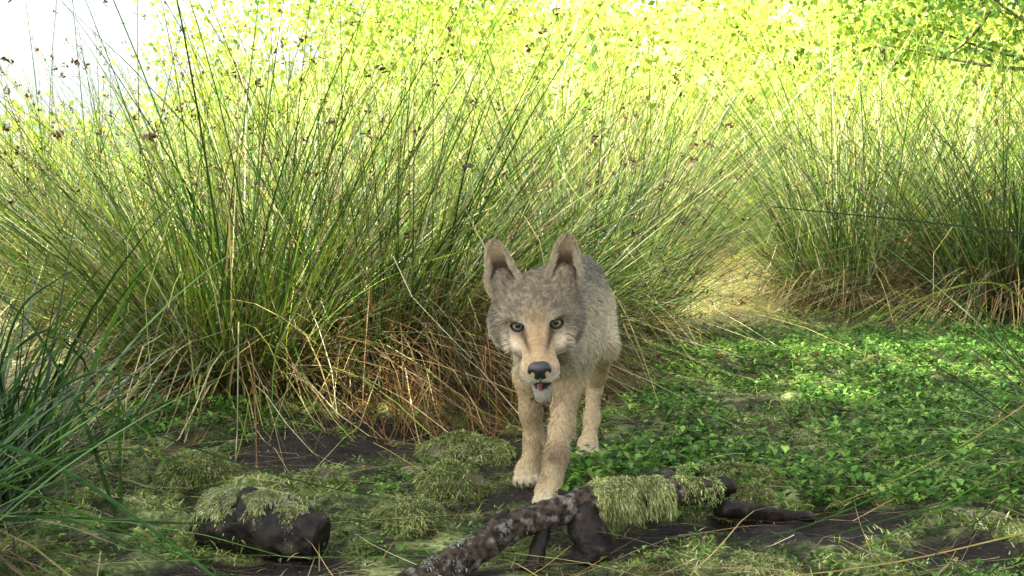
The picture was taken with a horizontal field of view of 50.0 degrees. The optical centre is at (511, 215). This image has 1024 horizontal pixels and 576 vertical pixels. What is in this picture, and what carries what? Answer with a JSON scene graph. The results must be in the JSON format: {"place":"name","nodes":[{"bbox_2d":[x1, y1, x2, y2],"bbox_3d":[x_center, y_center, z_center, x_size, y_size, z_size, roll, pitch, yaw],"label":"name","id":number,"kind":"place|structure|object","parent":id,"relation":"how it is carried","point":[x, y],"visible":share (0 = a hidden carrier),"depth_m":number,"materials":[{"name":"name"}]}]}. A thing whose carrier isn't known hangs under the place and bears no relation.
{"place":"outdoors","nodes":[
{"label":"outdoors","id":0,"kind":"place"},
{"bbox_2d":[0,0,1018,155],"label":"sky","id":1,"kind":"structure","parent":0,"point":[41,9],"materials":[{"name":"white"}]},
{"bbox_2d":[0,255,1023,575],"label":"ground","id":2,"kind":"structure","parent":0,"point":[290,447],"depth_m":2.31,"materials":[{"name":"green plant"}]},
{"bbox_2d":[0,3,295,296],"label":"rush tussock","id":3,"kind":"object","parent":2,"relation":"on","point":[78,163],"visible":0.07,"depth_m":7.61,"materials":[{"name":"green plant"}]},
{"bbox_2d":[0,171,341,575],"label":"rush tussock","id":4,"kind":"object","parent":2,"relation":"on","point":[47,417],"visible":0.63,"depth_m":2.31,"materials":[{"name":"green plant"}]},
{"bbox_2d":[146,447,242,492],"bbox_3d":[-0.725,0.594,2.502,0.233,0.130,0.176,0,0,0],"label":"moss","id":5,"kind":"object","parent":2,"relation":"on","point":[213,468],"visible":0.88,"depth_m":2.45,"materials":[{"name":"green plant"}]},
{"bbox_2d":[0,267,398,575],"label":"arching rush stems","id":6,"kind":"object","parent":2,"relation":"on","point":[108,497],"visible":0.9,"depth_m":1.95,"materials":[{"name":"green plant"}]},
{"bbox_2d":[0,152,422,575],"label":"rush tussock","id":7,"kind":"object","parent":2,"relation":"on","point":[5,469],"visible":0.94,"depth_m":1.82,"materials":[{"name":"green plant"}]},
{"bbox_2d":[185,482,330,563],"bbox_3d":[-0.458,0.566,2.010,0.284,0.142,0.146,0,0,28],"label":"mossy stone","id":8,"kind":"object","parent":2,"relation":"on","point":[288,524],"visible":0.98,"depth_m":1.96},
{"bbox_2d":[0,0,552,392],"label":"rush tussock","id":9,"kind":"object","parent":2,"relation":"on","point":[19,303],"visible":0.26,"depth_m":4.95,"materials":[{"name":"green plant"}]},
{"bbox_2d":[291,462,356,490],"bbox_3d":[-0.419,0.595,2.418,0.170,0.090,0.138,0,0,0],"label":"mossy stone","id":10,"kind":"object","parent":2,"relation":"on","point":[325,472],"visible":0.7,"depth_m":2.40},
{"bbox_2d":[0,0,722,340],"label":"rush tussock","id":11,"kind":"object","parent":2,"relation":"on","point":[295,110],"visible":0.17,"depth_m":6.41,"materials":[{"name":"green plant"}]},
{"bbox_2d":[365,494,450,537],"bbox_3d":[-0.204,0.594,2.133,0.181,0.114,0.148,0,0,0],"label":"mossy stone","id":12,"kind":"object","parent":2,"relation":"on","point":[417,509],"visible":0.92,"depth_m":2.10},
{"bbox_2d":[0,0,895,492],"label":"rush tussock","id":13,"kind":"object","parent":2,"relation":"on","point":[166,280],"visible":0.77,"depth_m":3.49,"materials":[{"name":"green plant"}]},
{"bbox_2d":[411,456,491,501],"bbox_3d":[-0.128,0.586,2.361,0.180,0.137,0.150,0,0,0],"label":"mossy stone","id":14,"kind":"object","parent":2,"relation":"on","point":[445,477],"visible":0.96,"depth_m":2.32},
{"bbox_2d":[412,428,516,464],"bbox_3d":[-0.116,0.596,2.718,0.273,0.138,0.188,0,0,0],"label":"mossy stone","id":15,"kind":"object","parent":2,"relation":"on","point":[481,448],"visible":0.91,"depth_m":2.68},
{"bbox_2d":[265,222,738,445],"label":"collapsed dead rushes","id":16,"kind":"object","parent":2,"relation":"on","point":[476,388],"visible":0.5,"depth_m":3.54,"materials":[{"name":"brown plant"}]},
{"bbox_2d":[0,0,1008,486],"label":"rush tussock","id":17,"kind":"object","parent":2,"relation":"on","point":[424,272],"visible":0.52,"depth_m":3.80,"materials":[{"name":"green plant"}]},
{"bbox_2d":[0,298,1023,575],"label":"leafy groundcover","id":18,"kind":"object","parent":2,"relation":"on","point":[882,348],"visible":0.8,"depth_m":3.03,"materials":[{"name":"green plant"}]},
{"bbox_2d":[0,0,1023,220],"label":"background bushes","id":19,"kind":"object","parent":2,"relation":"on","point":[482,14],"visible":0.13,"depth_m":25.98,"materials":[{"name":"green plant"}]},
{"bbox_2d":[0,0,1023,273],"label":"distant rushes","id":20,"kind":"object","parent":2,"relation":"on","point":[686,100],"visible":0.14,"depth_m":11.85,"materials":[{"name":"green plant"}]},
{"bbox_2d":[0,281,1023,575],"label":"moss","id":21,"kind":"object","parent":2,"relation":"on","point":[94,481],"visible":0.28,"depth_m":2.31,"materials":[{"name":"green plant"}]},
{"bbox_2d":[0,312,1023,575],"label":"dead stem litter","id":22,"kind":"object","parent":2,"relation":"on","point":[558,532],"visible":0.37,"depth_m":2.04,"materials":[{"name":"beige plant"}]},
{"bbox_2d":[170,0,864,319],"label":"rush tussock","id":23,"kind":"object","parent":2,"relation":"on","point":[532,143],"visible":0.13,"depth_m":7.23,"materials":[{"name":"green plant"}]},
{"bbox_2d":[483,232,622,503],"bbox_3d":[0.126,0.331,2.568,0.239,0.600,1.082,0,0,10],"label":"wolf pup","id":24,"kind":"object","parent":2,"relation":"on","point":[552,323],"visible":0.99,"depth_m":2.24,"materials":[{"name":"fur"}]},
{"bbox_2d":[99,0,1021,403],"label":"rush tussock","id":25,"kind":"object","parent":2,"relation":"on","point":[697,262],"visible":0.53,"depth_m":5.02,"materials":[{"name":"green plant"}]},
{"bbox_2d":[253,43,926,436],"bbox_3d":[0.130,0.021,4.204,2.935,1.241,2.775,0,0,-44],"label":"rush tussock","id":26,"kind":"object","parent":2,"relation":"on","point":[621,263],"visible":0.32,"depth_m":4.14,"materials":[{"name":"green plant"}]},
{"bbox_2d":[396,474,815,575],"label":"fallen branch","id":27,"kind":"object","parent":2,"relation":"on","point":[586,512],"visible":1,"depth_m":1.97,"materials":[{"name":"brown wood"}]},
{"bbox_2d":[395,40,867,282],"bbox_3d":[0.506,-0.507,10.224,5.828,2.241,4.602,0,0,0],"label":"rush tussock","id":28,"kind":"object","parent":2,"relation":"on","point":[656,99],"visible":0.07,"depth_m":9.83,"materials":[{"name":"green plant"}]},
{"bbox_2d":[631,462,715,477],"bbox_3d":[0.360,0.576,2.369,0.397,0.060,0.115,0,0,-34],"label":"mossy stick","id":29,"kind":"object","parent":2,"relation":"on","point":[667,473],"visible":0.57,"depth_m":2.39,"materials":[{"name":"green plant"}]},
{"bbox_2d":[471,42,930,259],"bbox_3d":[2.181,-0.836,13.833,7.316,2.770,6.285,0,0,-40],"label":"rush tussock","id":30,"kind":"object","parent":2,"relation":"on","point":[714,168],"visible":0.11,"depth_m":13.06,"materials":[{"name":"green plant"}]},
{"bbox_2d":[466,0,1023,330],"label":"rush tussock","id":31,"kind":"object","parent":2,"relation":"on","point":[839,236],"visible":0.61,"depth_m":6.88,"materials":[{"name":"green plant"}]},
{"bbox_2d":[709,478,780,526],"bbox_3d":[0.470,0.594,2.223,0.152,0.121,0.132,0,0,0],"label":"mossy stone","id":32,"kind":"object","parent":2,"relation":"on","point":[754,492],"visible":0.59,"depth_m":2.19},
{"bbox_2d":[714,547,805,575],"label":"mossy stone","id":33,"kind":"object","parent":2,"relation":"on","point":[741,559],"visible":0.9,"depth_m":1.84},
{"bbox_2d":[507,2,1023,309],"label":"rush tussock","id":34,"kind":"object","parent":2,"relation":"on","point":[843,164],"visible":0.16,"depth_m":8.19,"materials":[{"name":"green plant"}]},
{"bbox_2d":[641,249,937,337],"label":"trampled dry grass","id":35,"kind":"structure","parent":2,"relation":"on","point":[733,307],"depth_m":6.79,"materials":[{"name":"beige plant"}]},
{"bbox_2d":[619,41,1010,277],"bbox_3d":[3.119,-0.658,10.841,5.364,2.493,6.364,0,0,25],"label":"rush tussock","id":36,"kind":"object","parent":2,"relation":"on","point":[796,156],"visible":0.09,"depth_m":10.61,"materials":[{"name":"green plant"}]},
{"bbox_2d":[636,205,1023,575],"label":"rush tussock","id":37,"kind":"object","parent":2,"relation":"on","point":[1021,366],"visible":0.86,"depth_m":2.35,"materials":[{"name":"green plant"}]},
{"bbox_2d":[668,0,1023,345],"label":"rush tussock","id":38,"kind":"object","parent":2,"relation":"on","point":[1007,251],"visible":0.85,"depth_m":6.28,"materials":[{"name":"green plant"}]},
{"bbox_2d":[708,0,1023,390],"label":"rush tussock","id":39,"kind":"object","parent":2,"relation":"on","point":[1018,171],"visible":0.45,"depth_m":6.69,"materials":[{"name":"green plant"}]},
{"bbox_2d":[722,206,1023,575],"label":"overhanging rush stems","id":40,"kind":"object","parent":2,"relation":"on","point":[1021,487],"visible":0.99,"depth_m":1.84,"materials":[{"name":"green plant"}]},
{"bbox_2d":[775,0,1023,104],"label":"willow tree","id":41,"kind":"object","parent":2,"relation":"on","point":[912,7],"visible":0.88,"depth_m":12.02,"materials":[{"name":"green plant"}]},
{"bbox_2d":[992,517,1023,543],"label":"mossy stone","id":42,"kind":"object","parent":2,"relation":"on","point":[1014,528],"visible":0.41,"depth_m":2.01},
{"bbox_2d":[76,0,1023,194],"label":"wooded hill","id":43,"kind":"structure","parent":0,"point":[800,20],"depth_m":41.65,"materials":[{"name":"green plant"}]},
{"bbox_2d":[699,459,787,490],"bbox_3d":[0.505,0.591,2.417,0.249,0.114,0.144,0,0,0],"label":"mossy stone","id":44,"kind":"object","parent":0,"point":[768,474],"visible":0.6,"depth_m":2.40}
]}

